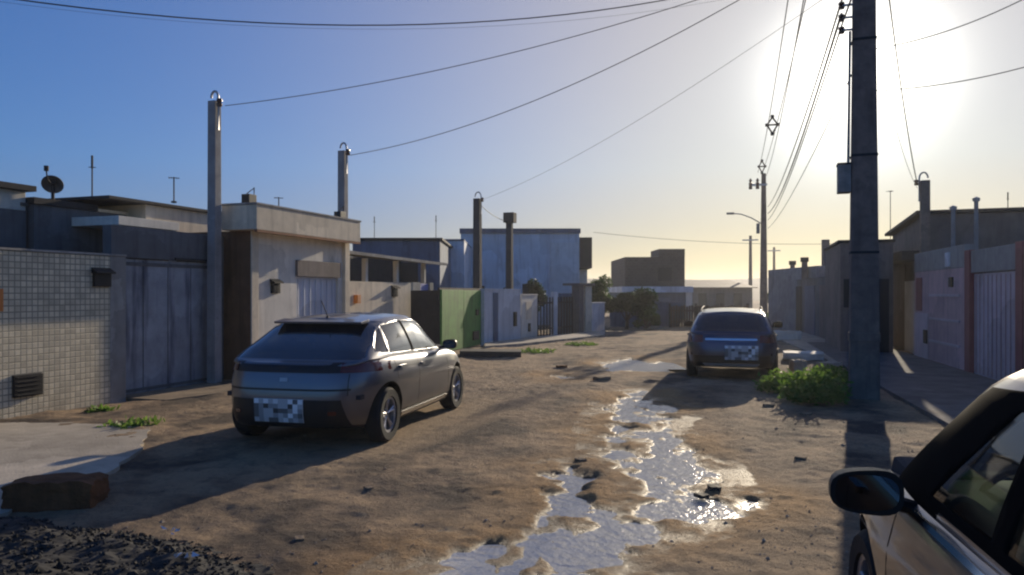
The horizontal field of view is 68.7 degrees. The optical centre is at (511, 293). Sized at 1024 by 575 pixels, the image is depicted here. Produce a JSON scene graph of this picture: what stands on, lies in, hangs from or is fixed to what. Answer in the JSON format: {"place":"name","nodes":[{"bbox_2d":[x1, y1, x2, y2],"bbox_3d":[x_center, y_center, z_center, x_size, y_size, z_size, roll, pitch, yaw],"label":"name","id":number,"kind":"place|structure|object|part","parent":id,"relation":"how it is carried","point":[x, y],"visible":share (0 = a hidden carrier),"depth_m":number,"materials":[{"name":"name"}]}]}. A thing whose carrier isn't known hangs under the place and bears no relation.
{"place":"outdoors","nodes":[
{"label":"outdoors","id":0,"kind":"place"},
{"bbox_2d":[0,422,150,516],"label":"pavement","id":1,"kind":"structure","parent":0,"point":[28,449],"depth_m":8.06,"materials":[{"name":"concrete"}]},
{"bbox_2d":[0,247,126,418],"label":"tiled wall","id":2,"kind":"structure","parent":1,"relation":"on","point":[62,330],"depth_m":10.77,"materials":[{"name":"tile"}]},
{"bbox_2d":[126,379,231,400],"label":"pavement","id":3,"kind":"structure","parent":0,"point":[198,390],"depth_m":12.56,"materials":[{"name":"concrete"}]},
{"bbox_2d":[103,225,223,394],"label":"gate wall","id":4,"kind":"structure","parent":3,"relation":"on","point":[166,324],"depth_m":13.10,"materials":[{"name":"metal"}]},
{"bbox_2d":[47,188,360,379],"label":"house","id":5,"kind":"structure","parent":3,"relation":"on","point":[272,253],"depth_m":14.96,"materials":[{"name":"brown paint"}]},
{"bbox_2d":[89,155,95,200],"bbox_3d":[-7.851,-2.155,14.000,0.120,0.840,0.100,0,0,-23],"label":"roof antenna","id":6,"kind":"object","parent":5,"relation":"on","point":[91,167],"visible":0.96,"depth_m":13.99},
{"bbox_2d":[168,177,178,202],"bbox_3d":[-6.773,-2.067,15.000,0.200,0.528,0.240,0,0,-23],"label":"roof antenna","id":7,"kind":"object","parent":5,"relation":"on","point":[173,201],"visible":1,"depth_m":14.99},
{"bbox_2d":[207,90,222,382],"bbox_3d":[-5.489,-1.041,13.921,0.345,5.482,0.245,0,0,19],"label":"service post","id":8,"kind":"object","parent":3,"relation":"on","point":[214,311],"visible":0.94,"depth_m":13.90,"materials":[{"name":"grey concrete"}]},
{"bbox_2d":[225,0,695,105],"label":"power cable","id":9,"kind":"object","parent":8,"relation":"attached to","point":[466,63],"visible":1,"depth_m":13.12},
{"bbox_2d":[0,300,944,574],"bbox_3d":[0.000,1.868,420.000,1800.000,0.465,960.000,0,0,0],"label":"ground","id":10,"kind":"structure","parent":0,"point":[450,478],"depth_m":7.21,"materials":[{"name":"soil"}]},
{"bbox_2d":[0,181,36,248],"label":"house","id":11,"kind":"structure","parent":10,"relation":"on","point":[12,220],"depth_m":12.67,"materials":[{"name":"grey paint"}]},
{"bbox_2d":[0,472,109,512],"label":"clay block","id":12,"kind":"object","parent":10,"relation":"on","point":[59,491],"depth_m":5.83,"materials":[{"name":"soil"}]},
{"bbox_2d":[25,197,128,258],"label":"house","id":13,"kind":"structure","parent":10,"relation":"on","point":[49,226],"depth_m":13.42,"materials":[{"name":"grey paint"}]},
{"bbox_2d":[41,165,63,198],"bbox_3d":[-8.260,-1.944,13.386,0.360,0.582,0.620,0,0,-20],"label":"satellite dish","id":14,"kind":"object","parent":13,"relation":"on","point":[52,184],"visible":0.98,"depth_m":13.57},
{"bbox_2d":[20,202,178,230],"bbox_3d":[-8.684,0.120,14.151,3.800,3.360,2.350,0,0,19],"label":"canopy","id":15,"kind":"object","parent":10,"relation":"on","point":[97,222],"visible":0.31,"depth_m":13.58,"materials":[{"name":"beige paint"}]},
{"bbox_2d":[84,403,120,412],"bbox_3d":[-5.878,1.660,10.737,0.482,0.205,0.350,0,0,0],"label":"weed clump","id":16,"kind":"object","parent":10,"relation":"on","point":[102,408],"visible":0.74,"depth_m":10.71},
{"bbox_2d":[96,415,164,428],"bbox_3d":[-4.859,1.636,9.551,0.720,0.168,0.662,0,0,24],"label":"weed clump","id":17,"kind":"object","parent":10,"relation":"on","point":[132,422],"visible":0.91,"depth_m":9.47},
{"bbox_2d":[0,516,274,574],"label":"gravel heap","id":18,"kind":"object","parent":10,"relation":"on","point":[30,546],"visible":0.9,"depth_m":4.58,"materials":[{"name":"gravel"}]},
{"bbox_2d":[160,525,180,533],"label":"litter","id":19,"kind":"object","parent":18,"relation":"on","point":[163,528],"visible":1,"depth_m":4.89,"materials":[{"name":"white paint"}]},
{"bbox_2d":[174,552,198,557],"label":"litter","id":20,"kind":"object","parent":18,"relation":"on","point":[193,554],"visible":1,"depth_m":4.46,"materials":[{"name":"white paint"}]},
{"bbox_2d":[294,535,303,540],"bbox_3d":[-1.459,1.685,5.139,0.065,0.026,0.084,0,0,-18],"label":"stone","id":21,"kind":"object","parent":10,"relation":"on","point":[299,538],"visible":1,"depth_m":5.12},
{"bbox_2d":[338,142,349,217],"bbox_3d":[-3.977,-0.954,17.843,0.355,5.308,0.255,0,0,19],"label":"service post","id":22,"kind":"object","parent":10,"relation":"on","point":[343,155],"visible":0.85,"depth_m":17.81,"materials":[{"name":"grey concrete"}]},
{"bbox_2d":[227,301,463,441],"bbox_3d":[-1.991,0.894,10.014,2.236,1.611,4.112,0,0,14],"label":"parked car","id":23,"kind":"object","parent":10,"relation":"on","point":[376,376],"visible":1,"depth_m":8.39,"materials":[{"name":"silver metal"}]},
{"bbox_3d":[-2.303,0.536,8.717,1.562,0.385,0.980,0,0,14],"label":"rear window","id":24,"kind":"part","parent":23,"relation":"part of","materials":[{"name":"black glass"}]},
{"bbox_3d":[-1.509,0.552,8.631,0.142,0.259,0.398,0,0,-7],"label":"quarter window","id":25,"kind":"part","parent":23,"relation":"part of","materials":[{"name":"grey glass"}]},
{"bbox_3d":[-1.314,0.540,9.600,0.196,0.394,1.739,0,0,13],"label":"side window","id":26,"kind":"part","parent":23,"relation":"part of","materials":[{"name":"grey glass"}]},
{"bbox_2d":[363,485,373,489],"bbox_3d":[-1.245,1.690,6.500,0.066,0.026,0.084,0,0,-34],"label":"stone","id":27,"kind":"object","parent":10,"relation":"on","point":[368,487],"visible":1,"depth_m":6.48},
{"bbox_2d":[297,251,446,317],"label":"house","id":28,"kind":"structure","parent":10,"relation":"on","point":[377,285],"depth_m":20.92,"materials":[{"name":"beige paint"}]},
{"bbox_2d":[420,284,427,289],"bbox_3d":[-2.677,0.705,22.483,0.050,1.990,0.656,0,0,19],"label":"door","id":29,"kind":"structure","parent":28,"relation":"in","point":[422,286],"depth_m":22.50,"materials":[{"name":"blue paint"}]},
{"bbox_2d":[352,238,452,289],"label":"house","id":30,"kind":"structure","parent":10,"relation":"on","point":[435,250],"depth_m":29.00,"materials":[{"name":"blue paint"}]},
{"bbox_2d":[401,262,417,282],"bbox_3d":[-3.975,-0.750,28.985,0.678,0.900,0.030,0,0,0],"label":"window","id":31,"kind":"structure","parent":30,"relation":"in","point":[409,270],"depth_m":28.97,"materials":[{"name":"black glass"}]},
{"bbox_2d":[411,288,480,349],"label":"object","id":32,"kind":"structure","parent":10,"relation":"on","point":[439,315],"depth_m":21.73,"materials":[{"name":"paint"}]},
{"bbox_2d":[444,239,470,287],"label":"house","id":33,"kind":"structure","parent":10,"relation":"on","point":[461,263],"depth_m":34.00,"materials":[{"name":"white paint"}]},
{"bbox_2d":[473,192,483,288],"bbox_3d":[-1.159,-0.951,26.475,0.425,5.302,0.325,0,0,19],"label":"service post","id":34,"kind":"object","parent":10,"relation":"on","point":[477,242],"visible":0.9,"depth_m":26.42,"materials":[{"name":"concrete"}]},
{"bbox_2d":[480,0,820,200],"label":"power cable","id":35,"kind":"object","parent":34,"relation":"attached to","point":[679,94],"visible":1,"depth_m":15.59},
{"bbox_2d":[460,349,520,357],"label":"kerb","id":36,"kind":"structure","parent":10,"relation":"on","point":[488,353],"depth_m":19.85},
{"bbox_2d":[480,289,520,345],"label":"garden wall","id":37,"kind":"structure","parent":10,"relation":"on","point":[500,314],"depth_m":25.27,"materials":[{"name":"white paint"}]},
{"bbox_2d":[493,293,497,341],"bbox_3d":[-0.545,0.840,24.934,0.028,1.720,0.316,0,0,27],"label":"door","id":38,"kind":"structure","parent":37,"relation":"in","point":[495,295],"depth_m":24.90,"materials":[{"name":"blue paint"}]},
{"bbox_2d":[72,352,930,572],"bbox_3d":[1.496,1.724,13.152,10.292,0.160,21.467,0,0,19],"label":"road grit","id":39,"kind":"object","parent":10,"relation":"on","point":[316,562],"visible":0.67,"depth_m":5.93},
{"bbox_2d":[503,212,516,288],"bbox_3d":[-0.083,-0.775,30.258,0.440,4.950,0.400,0,0,19],"label":"service post","id":40,"kind":"object","parent":10,"relation":"on","point":[510,218],"visible":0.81,"depth_m":30.14,"materials":[{"name":"concrete"}]},
{"bbox_2d":[459,228,591,324],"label":"two storey house","id":41,"kind":"structure","parent":10,"relation":"on","point":[552,259],"depth_m":40.00,"materials":[{"name":"blue paint"}]},
{"bbox_2d":[522,284,531,293],"bbox_3d":[0.811,0.000,39.983,0.507,1.000,0.027,0,0,0],"label":"window","id":42,"kind":"structure","parent":41,"relation":"in","point":[524,287],"depth_m":39.97,"materials":[{"name":"black glass"}]},
{"bbox_2d":[521,294,537,337],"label":"garden wall","id":43,"kind":"structure","parent":10,"relation":"on","point":[528,315],"depth_m":27.45,"materials":[{"name":"beige paint"}]},
{"bbox_2d":[526,278,548,310],"bbox_3d":[1.053,0.547,32.962,1.203,2.417,0.843,0,0,17],"label":"tree","id":44,"kind":"object","parent":10,"relation":"on","point":[536,288],"visible":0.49,"depth_m":32.79,"materials":[{"name":"green plant"}]},
{"bbox_2d":[520,347,556,353],"bbox_3d":[0.681,1.674,21.643,1.190,0.268,1.254,0,0,17],"label":"weed clump","id":45,"kind":"object","parent":10,"relation":"on","point":[534,350],"visible":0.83,"depth_m":21.42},
{"bbox_2d":[537,292,572,335],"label":"dark gate","id":46,"kind":"structure","parent":10,"relation":"on","point":[560,313],"depth_m":29.64,"materials":[{"name":"metal"}]},
{"bbox_2d":[556,365,566,367],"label":"stone","id":47,"kind":"object","parent":10,"relation":"on","point":[561,366],"visible":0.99,"depth_m":16.91,"materials":[{"name":"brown stone"}]},
{"bbox_2d":[563,283,594,332],"bbox_3d":[2.831,0.690,31.622,0.800,2.220,1.419,0,0,32],"label":"porch","id":48,"kind":"object","parent":10,"relation":"on","point":[582,305],"visible":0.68,"depth_m":31.19,"materials":[{"name":"grey paint"}]},
{"bbox_2d":[574,457,586,461],"bbox_3d":[0.698,1.696,7.621,0.087,0.035,0.111,0,0,-30],"label":"stone","id":49,"kind":"object","parent":10,"relation":"on","point":[580,459],"visible":0.98,"depth_m":7.59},
{"bbox_2d":[564,340,598,345],"bbox_3d":[2.265,1.653,24.540,1.173,0.240,1.264,0,0,0],"label":"weed clump","id":50,"kind":"object","parent":10,"relation":"on","point":[582,343],"visible":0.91,"depth_m":24.36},
{"bbox_2d":[592,302,604,330],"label":"garden wall","id":51,"kind":"structure","parent":10,"relation":"on","point":[598,316],"depth_m":33.15,"materials":[{"name":"white paint"}]},
{"bbox_2d":[590,274,613,312],"bbox_3d":[4.285,0.428,35.501,1.817,2.659,1.364,0,0,-18],"label":"tree","id":52,"kind":"object","parent":10,"relation":"on","point":[598,291],"visible":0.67,"depth_m":35.15,"materials":[{"name":"green plant"}]},
{"bbox_2d":[593,375,610,380],"bbox_3d":[1.768,1.672,14.733,0.306,0.094,0.240,0,0,-26],"label":"stone","id":53,"kind":"object","parent":10,"relation":"on","point":[601,378],"visible":1,"depth_m":14.65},
{"bbox_2d":[603,286,658,328],"bbox_3d":[5.520,0.715,35.138,2.684,2.089,2.156,0,0,0],"label":"tree","id":54,"kind":"object","parent":10,"relation":"on","point":[632,301],"visible":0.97,"depth_m":34.71,"materials":[{"name":"green plant"}]},
{"bbox_2d":[610,301,679,326],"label":"garden wall","id":55,"kind":"structure","parent":10,"relation":"on","point":[617,319],"depth_m":38.00,"materials":[{"name":"grey paint"}]},
{"bbox_2d":[632,312,660,328],"bbox_3d":[6.367,1.246,35.626,1.438,0.955,0.977,0,0,0],"label":"shrub","id":56,"kind":"object","parent":10,"relation":"on","point":[654,320],"visible":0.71,"depth_m":35.44,"materials":[{"name":"green plant"}]},
{"bbox_2d":[607,249,692,318],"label":"brick house","id":57,"kind":"structure","parent":10,"relation":"on","point":[661,272],"depth_m":50.00,"materials":[{"name":"brown brick"}]},
{"bbox_2d":[658,267,671,280],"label":"window","id":58,"kind":"structure","parent":57,"relation":"in","point":[664,273],"depth_m":49.95,"materials":[{"name":"grey glass"}]},
{"bbox_2d":[693,492,709,498],"bbox_3d":[1.589,1.696,6.279,0.087,0.035,0.112,0,0,-28],"label":"stone","id":59,"kind":"object","parent":10,"relation":"on","point":[700,495],"visible":1,"depth_m":6.25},
{"bbox_2d":[669,303,748,327],"bbox_3d":[9.762,1.150,37.090,3.971,1.300,0.180,0,0,0],"label":"slat fence","id":60,"kind":"object","parent":10,"relation":"on","point":[676,321],"visible":0.48,"depth_m":37.00,"materials":[{"name":"grey paint"}]},
{"bbox_2d":[707,483,721,490],"bbox_3d":[1.765,1.693,6.538,0.109,0.043,0.139,0,0,5],"label":"stone","id":61,"kind":"object","parent":10,"relation":"on","point":[714,487],"visible":1,"depth_m":6.49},
{"bbox_2d":[683,280,757,311],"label":"shed","id":62,"kind":"structure","parent":10,"relation":"on","point":[727,293],"depth_m":75.00,"materials":[{"name":"brown paint"}]},
{"bbox_2d":[684,306,782,375],"bbox_3d":[4.992,1.043,16.974,2.223,1.524,4.355,0,0,17],"label":"parked car","id":63,"kind":"object","parent":10,"relation":"on","point":[734,337],"visible":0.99,"depth_m":15.12,"materials":[{"name":"blue paint"}]},
{"bbox_3d":[4.514,0.598,15.412,1.425,0.349,0.627,0,0,17],"label":"rear window","id":64,"kind":"part","parent":63,"relation":"part of","materials":[{"name":"black glass"}]},
{"bbox_2d":[726,173,767,314],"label":"utility pole","id":65,"kind":"object","parent":10,"relation":"on","point":[763,274],"visible":0.94,"depth_m":44.88,"materials":[{"name":"concrete"}]},
{"bbox_2d":[766,0,803,175],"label":"power cable","id":66,"kind":"object","parent":65,"relation":"attached to","point":[789,76],"visible":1,"depth_m":21.67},
{"bbox_2d":[742,236,757,307],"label":"utility pole","id":67,"kind":"object","parent":10,"relation":"on","point":[750,239],"visible":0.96,"depth_m":87.85,"materials":[{"name":"concrete"}]},
{"bbox_2d":[763,402,774,407],"bbox_3d":[3.868,1.682,11.276,0.174,0.069,0.222,0,0,23],"label":"stone","id":68,"kind":"object","parent":10,"relation":"on","point":[768,404],"visible":0.97,"depth_m":11.20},
{"bbox_2d":[768,247,780,269],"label":"utility pole","id":69,"kind":"object","parent":10,"relation":"on","point":[773,250],"visible":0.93,"depth_m":109.86,"materials":[{"name":"concrete"}]},
{"bbox_2d":[752,367,807,393],"bbox_3d":[4.707,1.518,12.921,1.120,0.459,1.172,0,0,0],"label":"weed clump","id":70,"kind":"object","parent":10,"relation":"on","point":[769,383],"visible":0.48,"depth_m":12.83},
{"bbox_2d":[789,261,795,267],"bbox_3d":[13.486,0.073,36.000,0.320,3.253,0.320,0,0,19],"label":"service post","id":71,"kind":"object","parent":10,"relation":"on","point":[792,264],"visible":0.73,"depth_m":35.87,"materials":[{"name":"concrete"}]},
{"bbox_2d":[788,359,806,371],"bbox_3d":[6.245,1.590,16.371,0.348,0.289,0.269,0,0,-10],"label":"concrete slab","id":72,"kind":"object","parent":10,"relation":"on","point":[799,364],"depth_m":16.28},
{"bbox_2d":[768,239,829,330],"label":"house","id":73,"kind":"structure","parent":10,"relation":"on","point":[782,284],"depth_m":34.54,"materials":[{"name":"grey concrete"}]},
{"bbox_2d":[794,455,806,459],"bbox_3d":[2.937,1.676,7.621,0.111,0.035,0.088,0,0,34],"label":"stone","id":74,"kind":"object","parent":10,"relation":"on","point":[800,457],"visible":1,"depth_m":7.60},
{"bbox_2d":[783,350,824,359],"bbox_3d":[7.416,1.580,19.051,0.993,0.204,0.794,0,0,20],"label":"concrete slab","id":75,"kind":"object","parent":10,"relation":"on","point":[808,355],"depth_m":18.76,"materials":[{"name":"beige paint"}]},
{"bbox_2d":[800,257,808,330],"bbox_3d":[12.505,0.084,32.000,0.320,3.232,0.320,0,0,19],"label":"service post","id":76,"kind":"object","parent":10,"relation":"on","point":[804,260],"visible":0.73,"depth_m":31.89,"materials":[{"name":"concrete"}]},
{"bbox_2d":[800,412,812,415],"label":"stone","id":77,"kind":"object","parent":10,"relation":"on","point":[806,413],"visible":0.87,"depth_m":10.38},
{"bbox_2d":[796,277,824,338],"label":"garden wall","id":78,"kind":"structure","parent":10,"relation":"on","point":[813,305],"depth_m":29.53,"materials":[{"name":"grey paint"}]},
{"bbox_2d":[777,362,854,405],"bbox_3d":[4.708,1.409,11.647,1.160,0.650,1.180,0,0,0],"label":"weed clump","id":79,"kind":"object","parent":10,"relation":"on","point":[801,389],"visible":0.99,"depth_m":11.44,"materials":[{"name":"plant"}]},
{"bbox_2d":[816,360,842,367],"bbox_3d":[7.205,1.611,17.001,0.527,0.125,0.376,0,0,-35],"label":"concrete slab","id":80,"kind":"object","parent":10,"relation":"on","point":[833,363],"depth_m":16.91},
{"bbox_2d":[812,364,847,383],"bbox_3d":[6.111,1.534,14.282,1.003,0.401,0.911,0,0,0],"label":"weed clump","id":81,"kind":"object","parent":10,"relation":"on","point":[843,373],"visible":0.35,"depth_m":14.12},
{"bbox_2d":[836,0,880,399],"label":"utility pole","id":82,"kind":"object","parent":10,"relation":"on","point":[857,176],"visible":0.96,"depth_m":11.88,"materials":[{"name":"concrete"}]},
{"bbox_2d":[20,0,664,25],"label":"power cable","id":83,"kind":"object","parent":82,"relation":"attached to","point":[328,24],"visible":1,"depth_m":9.39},
{"bbox_2d":[0,0,717,28],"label":"power cable","id":84,"kind":"object","parent":82,"relation":"attached to","point":[326,28],"visible":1,"depth_m":10.06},
{"bbox_2d":[352,0,738,154],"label":"power cable","id":85,"kind":"object","parent":82,"relation":"attached to","point":[562,88],"visible":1,"depth_m":14.71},
{"bbox_2d":[758,0,787,170],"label":"power cable","id":86,"kind":"object","parent":82,"relation":"attached to","point":[776,74],"visible":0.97,"depth_m":22.52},
{"bbox_2d":[758,159,765,173],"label":"cable spacer","id":87,"kind":"object","parent":86,"relation":"attached to","point":[764,166],"visible":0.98,"depth_m":41.40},
{"bbox_2d":[765,115,778,135],"bbox_3d":[10.288,-6.641,29.586,0.543,0.830,0.140,0,0,16],"label":"cable spacer","id":88,"kind":"object","parent":86,"relation":"hanging from","point":[767,125],"visible":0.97,"depth_m":29.56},
{"bbox_2d":[765,0,805,163],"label":"power cable","id":89,"kind":"object","parent":82,"relation":"attached to","point":[788,74],"visible":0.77,"depth_m":23.59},
{"bbox_2d":[768,26,841,219],"bbox_3d":[10.329,-4.119,28.500,0.028,0.586,34.512,0,0,17],"label":"power cable","id":90,"kind":"object","parent":82,"relation":"attached to","point":[812,112],"visible":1,"depth_m":16.29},
{"bbox_2d":[769,1,841,204],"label":"power cable","id":91,"kind":"object","parent":82,"relation":"attached to","point":[813,89],"visible":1,"depth_m":16.03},
{"bbox_2d":[769,13,842,212],"bbox_3d":[10.329,-4.405,28.500,0.040,0.825,34.512,0,0,17],"label":"power cable","id":92,"kind":"object","parent":82,"relation":"attached to","point":[832,42],"visible":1,"depth_m":15.90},
{"bbox_2d":[773,74,851,222],"bbox_3d":[10.409,-3.611,28.500,0.020,0.596,34.464,0,0,17],"label":"power cable","id":93,"kind":"object","parent":82,"relation":"attached to","point":[819,140],"visible":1,"depth_m":16.20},
{"bbox_2d":[841,0,851,26],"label":"power cable","id":94,"kind":"object","parent":82,"relation":"attached to","point":[846,13],"visible":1,"depth_m":11.34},
{"bbox_2d":[877,0,1021,48],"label":"power cable","id":95,"kind":"object","parent":82,"relation":"attached to","point":[953,28],"visible":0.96,"depth_m":11.49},
{"bbox_2d":[877,67,1023,90],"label":"power cable","id":96,"kind":"object","parent":82,"relation":"attached to","point":[951,82],"visible":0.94,"depth_m":11.55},
{"bbox_2d":[914,172,930,252],"bbox_3d":[10.728,-0.742,19.599,0.395,4.883,0.295,0,0,19],"label":"service post","id":97,"kind":"object","parent":10,"relation":"on","point":[924,201],"visible":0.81,"depth_m":19.51,"materials":[{"name":"concrete"}]},
{"bbox_2d":[879,62,916,186],"bbox_3d":[8.250,-3.225,15.800,0.010,0.959,8.947,0,0,32],"label":"power cable","id":98,"kind":"object","parent":97,"relation":"attached to","point":[893,120],"visible":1,"depth_m":14.10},
{"bbox_2d":[889,0,916,182],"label":"power cable","id":99,"kind":"object","parent":97,"relation":"attached to","point":[901,86],"visible":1,"depth_m":15.27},
{"bbox_2d":[828,370,1023,574],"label":"parked car","id":100,"kind":"object","parent":10,"relation":"on","point":[948,499],"visible":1,"depth_m":2.64,"materials":[{"name":"grey paint"}]},
{"bbox_2d":[914,244,975,369],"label":"garden wall","id":101,"kind":"structure","parent":10,"relation":"on","point":[939,311],"depth_m":17.49,"materials":[{"name":"pink paint"}]},
{"bbox_2d":[949,205,956,246],"bbox_3d":[11.195,-0.217,19.000,0.180,4.034,0.171,0,0,0],"label":"slim pole","id":102,"kind":"object","parent":10,"relation":"on","point":[953,208],"visible":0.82,"depth_m":18.96,"materials":[{"name":"grey metal"}]},
{"bbox_2d":[885,207,1023,353],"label":"house","id":103,"kind":"structure","parent":10,"relation":"on","point":[1000,226],"depth_m":19.89,"materials":[{"name":"brown paint"}]},
{"bbox_2d":[905,281,914,353],"bbox_3d":[11.293,0.675,21.064,0.057,2.050,2.136,0,0,17],"label":"door","id":104,"kind":"structure","parent":103,"relation":"in","point":[909,285],"depth_m":21.43,"materials":[{"name":"brown paint"}]},
{"bbox_2d":[972,197,979,249],"bbox_3d":[11.780,-0.327,19.000,0.180,4.253,0.171,0,0,0],"label":"slim pole","id":105,"kind":"object","parent":10,"relation":"on","point":[975,200],"visible":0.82,"depth_m":18.96,"materials":[{"name":"metal"}]},
{"bbox_2d":[964,241,1023,380],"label":"garden wall","id":106,"kind":"structure","parent":10,"relation":"on","point":[994,325],"depth_m":14.29,"materials":[{"name":"pink paint"}]},
{"bbox_2d":[0,0,1023,279],"label":"sky","id":107,"kind":"structure","parent":0,"point":[132,94],"materials":[{"name":"blue"}]},
{"bbox_2d":[484,330,605,347],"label":"pavement","id":108,"kind":"structure","parent":0,"point":[542,339],"depth_m":26.11,"materials":[{"name":"concrete"}]},
{"bbox_2d":[438,359,757,574],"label":"water","id":109,"kind":"structure","parent":0,"point":[566,552],"depth_m":5.91,"materials":[{"name":"grey liquid"}]},
{"bbox_2d":[594,232,758,243],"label":"power cable","id":110,"kind":"object","parent":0,"point":[683,240],"visible":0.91,"depth_m":43.99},
{"bbox_2d":[587,278,767,299],"bbox_3d":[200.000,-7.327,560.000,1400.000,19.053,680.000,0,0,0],"label":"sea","id":111,"kind":"structure","parent":0,"point":[755,291],"depth_m":350.37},
{"bbox_2d":[780,332,836,361],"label":"pavement","id":112,"kind":"structure","parent":0,"point":[803,344],"depth_m":25.14,"materials":[{"name":"concrete"}]},
{"bbox_2d":[774,330,801,339],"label":"concrete slab","id":113,"kind":"structure","parent":112,"relation":"on","point":[795,335],"depth_m":26.61,"materials":[{"name":"beige paint"}]},
{"bbox_2d":[807,342,997,426],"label":"pavement","id":114,"kind":"structure","parent":0,"point":[943,394],"depth_m":13.68,"materials":[{"name":"concrete"}]},
{"bbox_2d":[823,239,894,351],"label":"house","id":115,"kind":"structure","parent":114,"relation":"on","point":[836,293],"depth_m":20.96,"materials":[{"name":"brown paint"}]},
{"bbox_2d":[843,279,848,307],"bbox_3d":[9.369,0.000,20.932,0.188,0.800,0.027,0,0,17],"label":"window","id":116,"kind":"structure","parent":115,"relation":"in","point":[845,281],"depth_m":20.93,"materials":[{"name":"black glass"}]},
{"bbox_2d":[879,279,888,351],"bbox_3d":[10.145,0.650,20.690,0.497,2.100,0.027,0,0,17],"label":"door","id":117,"kind":"structure","parent":115,"relation":"in","point":[883,283],"depth_m":20.64,"materials":[{"name":"black plastic"}]},
{"bbox_2d":[886,191,892,238],"bbox_3d":[13.645,-2.721,27.000,0.200,1.952,0.240,0,0,-23],"label":"roof antenna","id":118,"kind":"object","parent":115,"relation":"on","point":[890,209],"visible":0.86,"depth_m":26.99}
]}

